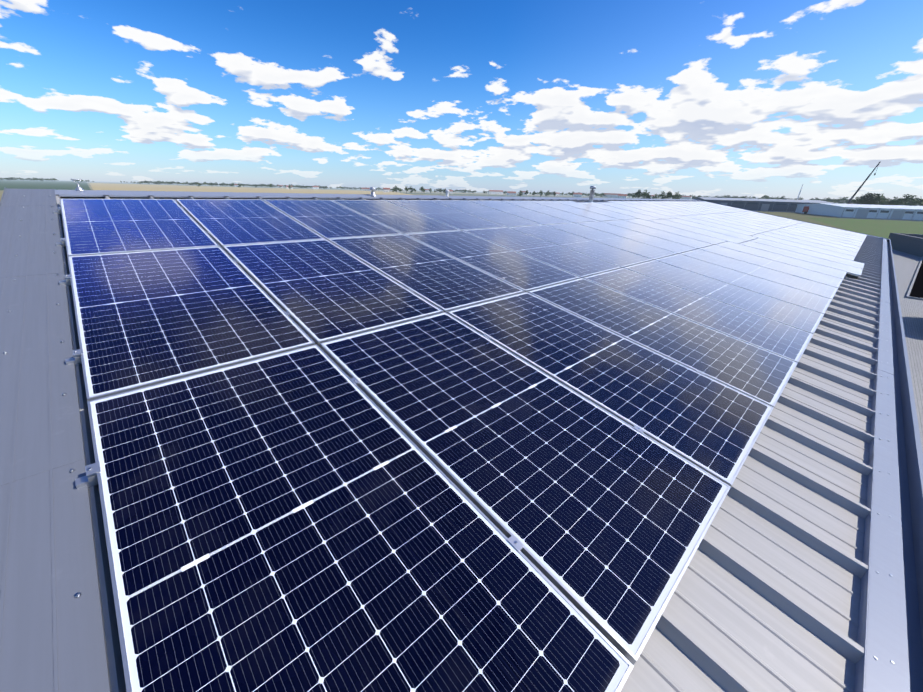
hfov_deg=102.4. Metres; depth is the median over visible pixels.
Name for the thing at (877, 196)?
tree
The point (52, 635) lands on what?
roof flashings
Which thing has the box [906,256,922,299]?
skylight
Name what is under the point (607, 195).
village houses
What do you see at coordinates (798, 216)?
verge grass
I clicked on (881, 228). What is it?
nursery field
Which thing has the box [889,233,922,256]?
neighbouring building
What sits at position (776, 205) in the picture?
grey neighbour hall
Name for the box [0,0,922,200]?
sky
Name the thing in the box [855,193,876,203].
tree
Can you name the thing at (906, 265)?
roof
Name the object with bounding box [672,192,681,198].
tree
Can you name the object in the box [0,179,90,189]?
green crop field
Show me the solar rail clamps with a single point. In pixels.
(91, 479)
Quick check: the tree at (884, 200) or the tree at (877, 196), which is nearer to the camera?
the tree at (877, 196)
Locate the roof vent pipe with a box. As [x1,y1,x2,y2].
[589,186,595,201]
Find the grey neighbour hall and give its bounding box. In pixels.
[692,197,835,212]
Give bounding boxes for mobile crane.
[846,161,880,203]
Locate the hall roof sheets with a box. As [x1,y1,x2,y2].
[56,196,882,691]
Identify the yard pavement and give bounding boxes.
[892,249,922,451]
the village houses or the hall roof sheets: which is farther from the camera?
the village houses
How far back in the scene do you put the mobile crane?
211.66 m
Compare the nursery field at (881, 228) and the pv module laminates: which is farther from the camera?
the nursery field at (881, 228)
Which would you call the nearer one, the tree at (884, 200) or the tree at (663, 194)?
the tree at (884, 200)
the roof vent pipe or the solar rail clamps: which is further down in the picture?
the solar rail clamps
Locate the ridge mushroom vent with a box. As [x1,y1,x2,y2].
[370,187,376,196]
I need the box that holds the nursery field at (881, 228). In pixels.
[806,217,922,237]
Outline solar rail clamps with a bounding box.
[53,203,842,551]
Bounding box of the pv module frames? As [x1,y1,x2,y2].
[60,199,865,691]
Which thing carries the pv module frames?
on the hall
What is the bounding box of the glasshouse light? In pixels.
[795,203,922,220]
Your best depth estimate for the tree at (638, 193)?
447.18 m
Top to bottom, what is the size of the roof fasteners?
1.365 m
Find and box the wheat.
[90,183,410,194]
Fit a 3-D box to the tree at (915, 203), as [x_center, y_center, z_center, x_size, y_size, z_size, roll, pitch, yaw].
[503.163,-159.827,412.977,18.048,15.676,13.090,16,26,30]
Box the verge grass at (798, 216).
[756,211,848,230]
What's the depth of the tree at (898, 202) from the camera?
385.49 m
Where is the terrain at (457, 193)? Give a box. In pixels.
[0,179,922,238]
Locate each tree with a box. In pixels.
[633,190,644,197]
[641,191,648,198]
[659,191,666,198]
[664,191,673,197]
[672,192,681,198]
[838,197,848,203]
[851,197,859,203]
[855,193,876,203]
[861,193,886,204]
[869,194,888,204]
[887,197,897,204]
[891,198,903,204]
[893,194,919,205]
[908,195,917,205]
[916,198,922,205]
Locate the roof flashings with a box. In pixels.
[0,187,922,691]
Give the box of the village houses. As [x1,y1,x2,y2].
[234,184,691,198]
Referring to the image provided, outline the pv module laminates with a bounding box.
[61,199,866,691]
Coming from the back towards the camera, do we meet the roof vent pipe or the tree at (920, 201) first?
the tree at (920, 201)
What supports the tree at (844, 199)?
on the terrain at (457, 193)
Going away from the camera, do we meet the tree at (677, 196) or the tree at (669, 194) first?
the tree at (669, 194)
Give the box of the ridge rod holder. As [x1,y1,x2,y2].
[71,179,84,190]
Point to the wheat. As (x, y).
(120, 187)
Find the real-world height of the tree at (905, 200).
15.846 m
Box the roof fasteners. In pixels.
[3,194,894,663]
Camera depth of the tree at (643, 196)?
457.17 m

